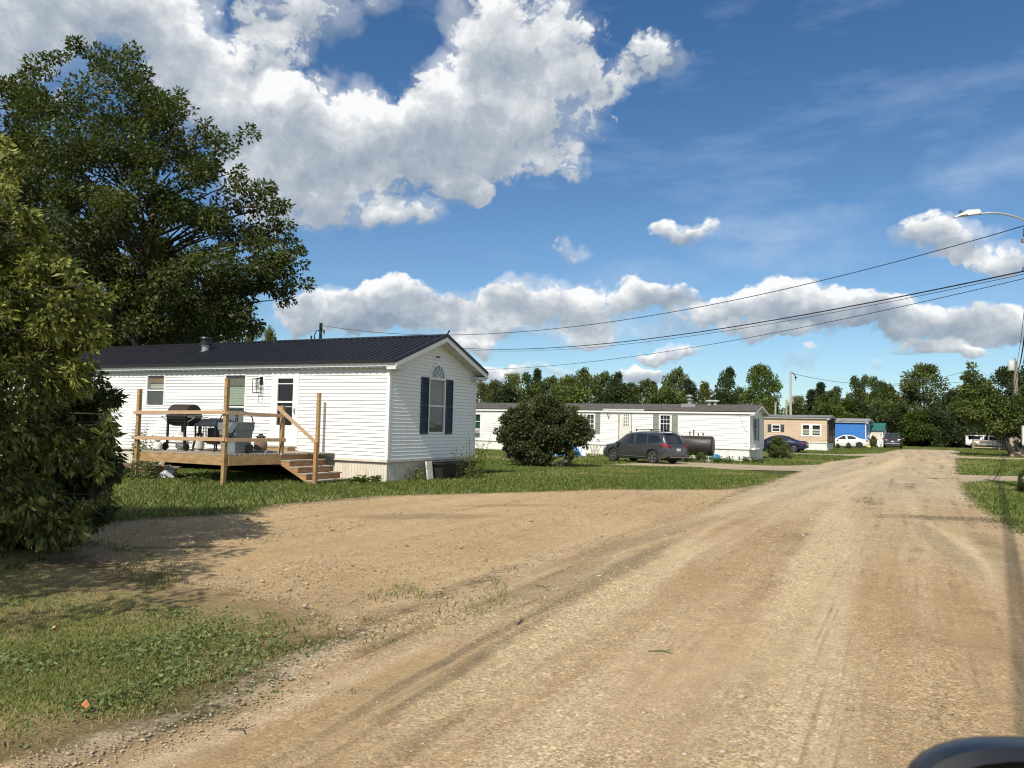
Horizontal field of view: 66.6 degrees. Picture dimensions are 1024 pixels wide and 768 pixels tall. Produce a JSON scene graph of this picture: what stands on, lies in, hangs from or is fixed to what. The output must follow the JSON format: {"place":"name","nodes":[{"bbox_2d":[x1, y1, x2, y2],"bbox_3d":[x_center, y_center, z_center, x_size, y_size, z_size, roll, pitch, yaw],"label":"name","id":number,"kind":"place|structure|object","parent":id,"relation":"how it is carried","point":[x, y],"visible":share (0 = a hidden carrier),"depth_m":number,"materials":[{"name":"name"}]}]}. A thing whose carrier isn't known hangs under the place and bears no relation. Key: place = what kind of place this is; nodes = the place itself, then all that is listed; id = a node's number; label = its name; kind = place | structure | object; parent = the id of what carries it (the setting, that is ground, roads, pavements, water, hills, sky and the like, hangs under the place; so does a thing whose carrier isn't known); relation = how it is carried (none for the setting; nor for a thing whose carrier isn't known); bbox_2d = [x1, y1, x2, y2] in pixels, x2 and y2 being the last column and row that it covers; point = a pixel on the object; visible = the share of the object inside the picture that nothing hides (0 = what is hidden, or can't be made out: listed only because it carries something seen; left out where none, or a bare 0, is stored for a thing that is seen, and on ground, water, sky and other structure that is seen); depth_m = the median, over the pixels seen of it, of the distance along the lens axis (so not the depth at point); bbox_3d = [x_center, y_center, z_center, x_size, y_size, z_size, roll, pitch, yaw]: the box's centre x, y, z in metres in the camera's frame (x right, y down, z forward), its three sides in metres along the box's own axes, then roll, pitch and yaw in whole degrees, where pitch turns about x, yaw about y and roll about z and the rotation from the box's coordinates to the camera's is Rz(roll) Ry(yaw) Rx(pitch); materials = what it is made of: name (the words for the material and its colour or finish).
{"place":"outdoors","nodes":[
{"label":"outdoors","id":0,"kind":"place"},
{"bbox_2d":[0,449,1023,767],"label":"dirt road","id":1,"kind":"structure","parent":0,"point":[782,621],"depth_m":5.31,"materials":[{"name":"beige soil"}]},
{"bbox_2d":[0,482,1023,767],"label":"gravel stones","id":2,"kind":"object","parent":1,"relation":"on","point":[306,604],"visible":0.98,"depth_m":7.54,"materials":[{"name":"beige gravel"}]},
{"bbox_2d":[0,446,1023,761],"bbox_3d":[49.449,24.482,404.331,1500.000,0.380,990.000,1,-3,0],"label":"ground","id":3,"kind":"structure","parent":0,"point":[272,470],"depth_m":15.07,"materials":[{"name":"green plant"}]},
{"bbox_2d":[0,128,86,306],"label":"tree","id":4,"kind":"object","parent":3,"relation":"on","point":[38,187],"visible":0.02,"depth_m":49.14,"materials":[{"name":"green plant"}]},
{"bbox_2d":[0,496,114,550],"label":"shrub","id":5,"kind":"object","parent":3,"relation":"on","point":[102,516],"visible":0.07,"depth_m":9.37,"materials":[{"name":"green plant"}]},
{"bbox_2d":[0,133,127,570],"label":"tree","id":6,"kind":"object","parent":3,"relation":"on","point":[49,339],"visible":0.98,"depth_m":8.47,"materials":[{"name":"green plant"}]},
{"bbox_2d":[10,354,129,517],"bbox_3d":[-6.699,1.039,11.547,2.018,3.156,1.456,-1,-4,34],"label":"shrub","id":7,"kind":"object","parent":3,"relation":"on","point":[103,399],"visible":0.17,"depth_m":11.29,"materials":[{"name":"green plant"}]},
{"bbox_2d":[124,460,158,478],"bbox_3d":[-9.573,2.205,20.288,0.858,0.558,0.915,1,-3,0],"label":"leafy weed","id":8,"kind":"object","parent":3,"relation":"on","point":[151,473],"visible":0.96,"depth_m":20.15,"materials":[{"name":"green plant"}]},
{"bbox_2d":[0,34,315,348],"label":"tree","id":9,"kind":"object","parent":3,"relation":"on","point":[111,226],"visible":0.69,"depth_m":38.25,"materials":[{"name":"green plant"}]},
{"bbox_2d":[0,546,317,763],"bbox_3d":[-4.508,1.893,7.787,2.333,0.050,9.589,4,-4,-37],"label":"grass","id":10,"kind":"structure","parent":3,"relation":"on","point":[18,700],"depth_m":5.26,"materials":[{"name":"green plant"}]},
{"bbox_2d":[0,599,325,747],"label":"clover","id":11,"kind":"object","parent":10,"relation":"on","point":[137,654],"visible":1,"depth_m":5.05,"materials":[{"name":"green plant"}]},
{"bbox_2d":[42,538,511,697],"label":"edge grass","id":12,"kind":"structure","parent":10,"relation":"on","point":[167,584],"depth_m":7.08,"materials":[{"name":"green plant"}]},
{"bbox_2d":[160,463,176,477],"bbox_3d":[-9.034,2.286,20.563,0.422,0.408,0.390,4,-4,-41],"label":"plastic bag","id":13,"kind":"object","parent":3,"relation":"on","point":[169,471],"visible":0.96,"depth_m":20.45,"materials":[{"name":"white plastic"}]},
{"bbox_2d":[118,236,222,344],"bbox_3d":[-22.608,-2.539,50.112,6.869,14.202,6.600,0,-3,26],"label":"tree","id":14,"kind":"object","parent":3,"relation":"on","point":[185,338],"visible":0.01,"depth_m":49.80,"materials":[{"name":"green plant"}]},
{"bbox_2d":[181,470,219,482],"bbox_3d":[-7.736,2.337,19.611,0.969,0.311,1.082,-1,-4,37],"label":"leafy weed","id":15,"kind":"object","parent":3,"relation":"on","point":[193,477],"visible":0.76,"depth_m":19.37,"materials":[{"name":"green plant"}]},
{"bbox_2d":[179,279,254,343],"bbox_3d":[-20.933,-1.662,54.006,5.715,12.693,5.196,3,-3,-28],"label":"tree","id":16,"kind":"object","parent":3,"relation":"on","point":[232,340],"visible":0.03,"depth_m":53.37,"materials":[{"name":"green plant"}]},
{"bbox_2d":[132,378,349,484],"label":"timber deck","id":17,"kind":"structure","parent":3,"relation":"on","point":[298,461],"depth_m":20.05,"materials":[{"name":"brown wood"}]},
{"bbox_2d":[161,404,207,450],"bbox_3d":[-8.863,1.169,21.064,1.320,1.240,0.684,0,-3,27],"label":"barrel grill","id":18,"kind":"object","parent":17,"relation":"on","point":[183,421],"visible":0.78,"depth_m":20.90,"materials":[{"name":"black metal"}]},
{"bbox_2d":[191,418,234,451],"bbox_3d":[-7.928,1.362,20.896,0.860,0.890,0.850,0,-3,27],"label":"fire pit","id":19,"kind":"object","parent":17,"relation":"on","point":[210,423],"visible":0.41,"depth_m":20.66,"materials":[{"name":"black metal"}]},
{"bbox_2d":[218,411,255,452],"bbox_3d":[-7.094,1.239,20.085,0.701,1.077,0.691,0,-3,27],"label":"wheeled bin","id":20,"kind":"object","parent":17,"relation":"on","point":[237,429],"visible":0.76,"depth_m":19.91,"materials":[{"name":"grey plastic"}]},
{"bbox_2d":[254,434,267,449],"bbox_3d":[-6.819,1.592,21.163,0.360,0.500,0.355,1,-3,0],"label":"clay pot","id":21,"kind":"object","parent":17,"relation":"on","point":[260,445],"visible":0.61,"depth_m":21.03,"materials":[{"name":"brown ceramic"}]},
{"bbox_2d":[1,330,488,480],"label":"mobile home","id":22,"kind":"object","parent":3,"relation":"on","point":[396,408],"visible":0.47,"depth_m":23.10,"materials":[{"name":"white plastic"}]},
{"bbox_2d":[145,374,165,406],"bbox_3d":[-11.510,0.206,25.285,0.890,1.060,0.132,0,-3,27],"label":"window","id":23,"kind":"structure","parent":22,"relation":"in","point":[154,398],"depth_m":25.31,"materials":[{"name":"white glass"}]},
{"bbox_2d":[223,373,246,421],"bbox_3d":[-8.383,0.693,23.676,0.920,2.020,0.132,0,-3,27],"label":"window","id":24,"kind":"structure","parent":22,"relation":"in","point":[238,381],"depth_m":23.72,"materials":[{"name":"white glass"}]},
{"bbox_2d":[271,373,297,445],"bbox_3d":[-6.627,0.742,22.712,0.910,2.110,0.122,0,-3,27],"label":"storm door","id":25,"kind":"structure","parent":22,"relation":"in","point":[285,384],"depth_m":22.75,"materials":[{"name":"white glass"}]},
{"bbox_2d":[428,378,445,433],"bbox_3d":[-2.279,0.655,23.242,0.122,1.650,0.930,0,-3,27],"label":"window","id":26,"kind":"structure","parent":22,"relation":"in","point":[436,421],"depth_m":23.35,"materials":[{"name":"grey glass"}]},
{"bbox_2d":[261,324,276,340],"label":"tree","id":27,"kind":"object","parent":3,"relation":"on","point":[268,334],"visible":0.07,"depth_m":84.14,"materials":[{"name":"green plant"}]},
{"bbox_2d":[60,487,751,635],"bbox_3d":[0.374,2.440,15.914,8.629,0.024,20.914,0,-3,29],"label":"gravel parking pad","id":28,"kind":"object","parent":3,"relation":"on","point":[531,538],"visible":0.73,"depth_m":10.24,"materials":[{"name":"beige gravel"}]},
{"bbox_2d":[432,460,477,478],"bbox_3d":[-1.759,2.551,23.260,0.590,0.460,2.070,0,-3,27],"label":"planter trough","id":29,"kind":"object","parent":3,"relation":"on","point":[443,469],"visible":0.68,"depth_m":22.72,"materials":[{"name":"black plastic"}]},
{"bbox_2d":[450,443,478,479],"bbox_3d":[-1.374,2.256,22.768,0.861,1.097,0.842,1,-3,0],"label":"tall weed","id":30,"kind":"object","parent":3,"relation":"on","point":[470,467],"visible":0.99,"depth_m":22.84,"materials":[{"name":"green plant"}]},
{"bbox_2d":[462,450,485,477],"bbox_3d":[-1.201,2.397,23.279,0.810,0.878,0.706,3,-4,-34],"label":"tall weed","id":31,"kind":"object","parent":3,"relation":"on","point":[465,470],"visible":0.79,"depth_m":23.25,"materials":[{"name":"green plant"}]},
{"bbox_2d":[463,430,491,477],"bbox_3d":[-1.072,2.128,23.881,0.768,1.485,0.985,1,-3,13],"label":"tall weed","id":32,"kind":"object","parent":3,"relation":"on","point":[481,468],"visible":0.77,"depth_m":23.71,"materials":[{"name":"green plant"}]},
{"bbox_2d":[476,381,491,402],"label":"tree","id":33,"kind":"object","parent":3,"relation":"on","point":[481,386],"visible":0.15,"depth_m":119.98,"materials":[{"name":"green plant"}]},
{"bbox_2d":[485,382,529,402],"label":"shrub","id":34,"kind":"object","parent":3,"relation":"on","point":[503,393],"visible":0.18,"depth_m":107.60,"materials":[{"name":"green plant"}]},
{"bbox_2d":[500,372,524,402],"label":"tree","id":35,"kind":"object","parent":3,"relation":"on","point":[513,379],"visible":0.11,"depth_m":123.62,"materials":[{"name":"green plant"}]},
{"bbox_2d":[517,372,535,402],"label":"tree","id":36,"kind":"object","parent":3,"relation":"on","point":[527,382],"visible":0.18,"depth_m":119.48,"materials":[{"name":"green plant"}]},
{"bbox_2d":[491,394,595,466],"bbox_3d":[1.398,2.099,34.191,4.635,3.367,2.220,1,-3,0],"label":"bush","id":37,"kind":"object","parent":3,"relation":"on","point":[539,431],"visible":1,"depth_m":33.82,"materials":[{"name":"green plant"}]},
{"bbox_2d":[529,375,560,397],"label":"tree","id":38,"kind":"object","parent":3,"relation":"on","point":[542,389],"visible":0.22,"depth_m":117.66,"materials":[{"name":"green plant"}]},
{"bbox_2d":[549,383,588,402],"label":"shrub","id":39,"kind":"object","parent":3,"relation":"on","point":[566,391],"visible":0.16,"depth_m":105.18,"materials":[{"name":"green plant"}]},
{"bbox_2d":[550,374,590,399],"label":"tree","id":40,"kind":"object","parent":3,"relation":"on","point":[567,379],"visible":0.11,"depth_m":111.68,"materials":[{"name":"green plant"}]},
{"bbox_2d":[571,367,599,402],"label":"tree","id":41,"kind":"object","parent":3,"relation":"on","point":[585,377],"visible":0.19,"depth_m":125.50,"materials":[{"name":"green plant"}]},
{"bbox_2d":[584,370,610,401],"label":"tree","id":42,"kind":"object","parent":3,"relation":"on","point":[599,383],"visible":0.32,"depth_m":121.64,"materials":[{"name":"green plant"}]},
{"bbox_2d":[603,371,624,403],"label":"tree","id":43,"kind":"object","parent":3,"relation":"on","point":[616,379],"visible":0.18,"depth_m":117.76,"materials":[{"name":"green plant"}]},
{"bbox_2d":[588,382,644,403],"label":"tree","id":44,"kind":"object","parent":3,"relation":"on","point":[626,393],"visible":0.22,"depth_m":105.56,"materials":[{"name":"green plant"}]},
{"bbox_2d":[475,395,768,460],"bbox_3d":[5.158,3.395,58.216,26.202,5.160,4.887,0,-3,29],"label":"mobile home","id":45,"kind":"object","parent":3,"relation":"on","point":[735,431],"visible":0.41,"depth_m":53.30,"materials":[{"name":"white plastic"}]},
{"bbox_2d":[620,412,631,438],"bbox_3d":[7.945,3.114,54.277,0.818,2.390,0.100,0,-3,29],"label":"front door","id":46,"kind":"structure","parent":45,"relation":"in","point":[626,418],"depth_m":54.30,"materials":[{"name":"white paint"}]},
{"bbox_2d":[659,414,670,432],"bbox_3d":[10.419,2.702,52.990,0.790,1.272,0.122,0,-3,29],"label":"window","id":47,"kind":"structure","parent":45,"relation":"in","point":[664,425],"depth_m":53.03,"materials":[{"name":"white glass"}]},
{"bbox_2d":[635,378,657,403],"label":"tree","id":48,"kind":"object","parent":3,"relation":"on","point":[647,386],"visible":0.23,"depth_m":115.53,"materials":[{"name":"green plant"}]},
{"bbox_2d":[645,387,700,403],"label":"shrub","id":49,"kind":"object","parent":3,"relation":"on","point":[667,396],"visible":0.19,"depth_m":103.37,"materials":[{"name":"green plant"}]},
{"bbox_2d":[660,366,692,398],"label":"tree","id":50,"kind":"object","parent":3,"relation":"on","point":[677,383],"visible":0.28,"depth_m":115.83,"materials":[{"name":"green plant"}]},
{"bbox_2d":[679,378,701,403],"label":"tree","id":51,"kind":"object","parent":3,"relation":"on","point":[689,387],"visible":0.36,"depth_m":107.67,"materials":[{"name":"green plant"}]},
{"bbox_2d":[679,451,706,461],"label":"leafy weed","id":52,"kind":"object","parent":3,"relation":"on","point":[698,457],"visible":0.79,"depth_m":47.44,"materials":[{"name":"green plant"}]},
{"bbox_2d":[680,430,714,457],"bbox_3d":[11.700,3.940,49.825,2.400,1.995,1.017,0,-3,29],"label":"oil tank","id":53,"kind":"object","parent":3,"relation":"on","point":[700,444],"visible":0.63,"depth_m":49.31,"materials":[{"name":"black metal"}]},
{"bbox_2d":[698,380,713,403],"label":"tree","id":54,"kind":"object","parent":3,"relation":"on","point":[705,392],"visible":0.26,"depth_m":119.64,"materials":[{"name":"green plant"}]},
{"bbox_2d":[699,389,739,404],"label":"shrub","id":55,"kind":"object","parent":3,"relation":"on","point":[724,398],"visible":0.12,"depth_m":97.39,"materials":[{"name":"green plant"}]},
{"bbox_2d":[714,366,745,404],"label":"tree","id":56,"kind":"object","parent":3,"relation":"on","point":[726,379],"visible":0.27,"depth_m":103.84,"materials":[{"name":"green plant"}]},
{"bbox_2d":[737,362,785,414],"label":"tree","id":57,"kind":"object","parent":3,"relation":"on","point":[757,372],"visible":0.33,"depth_m":101.17,"materials":[{"name":"green plant"}]},
{"bbox_2d":[757,395,784,414],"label":"tree","id":58,"kind":"object","parent":3,"relation":"on","point":[769,405],"visible":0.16,"depth_m":95.30,"materials":[{"name":"green plant"}]},
{"bbox_2d":[767,435,794,458],"bbox_3d":[19.055,4.628,55.625,1.761,1.924,1.720,3,-4,-35],"label":"shrub","id":59,"kind":"object","parent":3,"relation":"on","point":[776,448],"visible":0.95,"depth_m":55.45,"materials":[{"name":"green plant"}]},
{"bbox_2d":[763,435,808,451],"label":"parked car","id":60,"kind":"object","parent":3,"relation":"on","point":[795,445],"visible":0.6,"depth_m":66.58,"materials":[{"name":"blue paint"}]},
{"bbox_2d":[789,371,796,414],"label":"utility pole","id":61,"kind":"object","parent":3,"relation":"on","point":[790,399],"visible":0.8,"depth_m":92.05,"materials":[{"name":"white paint"}]},
{"bbox_2d":[764,415,836,450],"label":"mobile home","id":62,"kind":"object","parent":3,"relation":"on","point":[816,432],"visible":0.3,"depth_m":74.13,"materials":[{"name":"beige plastic"}]},
{"bbox_2d":[784,402,817,414],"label":"shrub","id":63,"kind":"object","parent":3,"relation":"on","point":[799,410],"visible":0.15,"depth_m":103.58,"materials":[{"name":"green plant"}]},
{"bbox_2d":[805,388,818,412],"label":"tree","id":64,"kind":"object","parent":3,"relation":"on","point":[810,396],"visible":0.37,"depth_m":117.72,"materials":[{"name":"green plant"}]},
{"bbox_2d":[815,381,826,410],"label":"tree","id":65,"kind":"object","parent":3,"relation":"on","point":[820,388],"visible":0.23,"depth_m":123.76,"materials":[{"name":"green plant"}]},
{"bbox_2d":[814,389,840,407],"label":"tree","id":66,"kind":"object","parent":3,"relation":"on","point":[831,396],"visible":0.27,"depth_m":111.86,"materials":[{"name":"green plant"}]},
{"bbox_2d":[812,401,856,418],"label":"shrub","id":67,"kind":"object","parent":3,"relation":"on","point":[830,408],"visible":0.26,"depth_m":105.30,"materials":[{"name":"green plant"}]},
{"bbox_2d":[833,435,868,447],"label":"parked car","id":68,"kind":"object","parent":3,"relation":"on","point":[852,440],"visible":0.71,"depth_m":84.89,"materials":[{"name":"white paint"}]},
{"bbox_2d":[837,397,864,418],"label":"tree","id":69,"kind":"object","parent":3,"relation":"on","point":[844,402],"visible":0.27,"depth_m":107.44,"materials":[{"name":"green plant"}]},
{"bbox_2d":[845,375,865,413],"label":"tree","id":70,"kind":"object","parent":3,"relation":"on","point":[859,391],"visible":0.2,"depth_m":121.66,"materials":[{"name":"green plant"}]},
{"bbox_2d":[835,418,881,446],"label":"mobile home","id":71,"kind":"object","parent":3,"relation":"on","point":[860,428],"visible":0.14,"depth_m":95.32,"materials":[{"name":"blue"}]},
{"bbox_2d":[857,374,870,398],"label":"tree","id":72,"kind":"object","parent":3,"relation":"on","point":[864,383],"visible":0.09,"depth_m":124.27,"materials":[{"name":"green plant"}]},
{"bbox_2d":[845,396,884,422],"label":"shrub","id":73,"kind":"object","parent":3,"relation":"on","point":[875,414],"visible":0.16,"depth_m":107.06,"materials":[{"name":"green plant"}]},
{"bbox_2d":[870,423,887,446],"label":"shed","id":74,"kind":"structure","parent":3,"relation":"on","point":[876,429],"depth_m":96.94,"materials":[{"name":"teal"}]},
{"bbox_2d":[860,398,903,428],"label":"shrub","id":75,"kind":"object","parent":3,"relation":"on","point":[881,404],"visible":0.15,"depth_m":109.43,"materials":[{"name":"green plant"}]},
{"bbox_2d":[863,380,906,417],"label":"tree","id":76,"kind":"object","parent":3,"relation":"on","point":[884,391],"visible":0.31,"depth_m":115.44,"materials":[{"name":"green plant"}]},
{"bbox_2d":[882,433,903,447],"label":"parked car","id":77,"kind":"object","parent":3,"relation":"on","point":[892,439],"visible":1,"depth_m":87.19,"materials":[{"name":"grey paint"}]},
{"bbox_2d":[884,402,929,445],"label":"shrub","id":78,"kind":"object","parent":3,"relation":"on","point":[895,416],"visible":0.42,"depth_m":106.25,"materials":[{"name":"green plant"}]},
{"bbox_2d":[894,409,949,446],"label":"shrub","id":79,"kind":"object","parent":3,"relation":"on","point":[912,419],"visible":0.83,"depth_m":104.53,"materials":[{"name":"green plant"}]},
{"bbox_2d":[897,362,950,441],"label":"tree","id":80,"kind":"object","parent":3,"relation":"on","point":[915,398],"visible":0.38,"depth_m":115.44,"materials":[{"name":"green plant"}]},
{"bbox_2d":[914,406,963,447],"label":"shrub","id":81,"kind":"object","parent":3,"relation":"on","point":[937,413],"visible":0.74,"depth_m":102.75,"materials":[{"name":"green plant"}]},
{"bbox_2d":[933,386,958,446],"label":"tree","id":82,"kind":"object","parent":3,"relation":"on","point":[948,397],"visible":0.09,"depth_m":111.56,"materials":[{"name":"green plant"}]},
{"bbox_2d":[946,395,963,443],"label":"tree","id":83,"kind":"object","parent":3,"relation":"on","point":[956,400],"visible":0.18,"depth_m":107.69,"materials":[{"name":"green plant"}]},
{"bbox_2d":[923,409,987,447],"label":"shrub","id":84,"kind":"object","parent":3,"relation":"on","point":[966,430],"visible":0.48,"depth_m":102.53,"materials":[{"name":"green plant"}]},
{"bbox_2d":[963,435,1005,447],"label":"pickup truck","id":85,"kind":"object","parent":3,"relation":"on","point":[968,440],"visible":0.42,"depth_m":100.48,"materials":[{"name":"white paint"}]},
{"bbox_2d":[954,360,1023,456],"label":"tree","id":86,"kind":"object","parent":3,"relation":"on","point":[984,408],"visible":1,"depth_m":68.60,"materials":[{"name":"green plant"}]},
{"bbox_2d":[954,209,1023,271],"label":"street light","id":87,"kind":"object","parent":3,"relation":"on","point":[972,212],"visible":1,"depth_m":23.46,"materials":[{"name":"grey metal"}]},
{"bbox_2d":[322,225,1023,334],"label":"power line","id":88,"kind":"object","parent":87,"relation":"attached to","point":[721,302],"visible":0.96,"depth_m":29.31,"materials":[{"name":"black metal"}]},
{"bbox_2d":[464,271,1022,349],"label":"power line","id":89,"kind":"object","parent":87,"relation":"attached to","point":[786,317],"visible":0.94,"depth_m":30.89,"materials":[{"name":"black metal"}]},
{"bbox_2d":[477,274,1022,350],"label":"power line","id":90,"kind":"object","parent":87,"relation":"attached to","point":[801,318],"visible":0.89,"depth_m":30.23,"materials":[{"name":"black metal"}]},
{"bbox_2d":[486,278,1023,369],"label":"power line","id":91,"kind":"object","parent":87,"relation":"attached to","point":[791,329],"visible":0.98,"depth_m":29.66,"materials":[{"name":"black metal"}]},
{"bbox_2d":[972,439,1005,449],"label":"rail fence","id":92,"kind":"object","parent":3,"relation":"on","point":[998,444],"visible":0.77,"depth_m":91.89,"materials":[{"name":"brown wood"}]},
{"bbox_2d":[974,366,1018,449],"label":"tree","id":93,"kind":"object","parent":3,"relation":"on","point":[1003,372],"visible":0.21,"depth_m":91.55,"materials":[{"name":"green plant"}]},
{"bbox_2d":[1008,357,1018,451],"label":"utility pole","id":94,"kind":"object","parent":3,"relation":"on","point":[1013,366],"visible":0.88,"depth_m":73.99,"materials":[{"name":"grey metal"}]},
{"bbox_2d":[1005,365,1023,448],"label":"tree","id":95,"kind":"object","parent":3,"relation":"on","point":[1020,381],"visible":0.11,"depth_m":88.48,"materials":[{"name":"green plant"}]},
{"bbox_2d":[0,0,1023,413],"label":"sky","id":96,"kind":"structure","parent":0,"point":[482,168],"materials":[{"name":"blue"}]},
{"bbox_2d":[614,462,821,470],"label":"driveway","id":97,"kind":"structure","parent":0,"point":[755,467],"depth_m":40.88,"materials":[{"name":"beige gravel"}]},
{"bbox_2d":[603,429,687,463],"bbox_3d":[7.535,3.527,44.551,2.308,1.900,5.070,4,-4,-40],"label":"parked car","id":98,"kind":"object","parent":97,"relation":"on","point":[652,446],"visible":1,"depth_m":43.27,"materials":[{"name":"grey paint"}]},
{"bbox_2d":[472,446,1023,475],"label":"grass","id":99,"kind":"structure","parent":0,"point":[970,464],"depth_m":53.01,"materials":[{"name":"green plant"}]},
{"bbox_2d":[907,736,1023,767],"bbox_3d":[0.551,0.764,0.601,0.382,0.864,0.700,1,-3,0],"label":"mirror","id":100,"kind":"object","parent":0,"point":[989,752],"visible":1,"depth_m":0.73,"materials":[{"name":"black mirror"}]},
{"bbox_2d":[956,475,1023,481],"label":"driveway","id":101,"kind":"structure","parent":0,"point":[965,478],"depth_m":32.39,"materials":[{"name":"beige gravel"}]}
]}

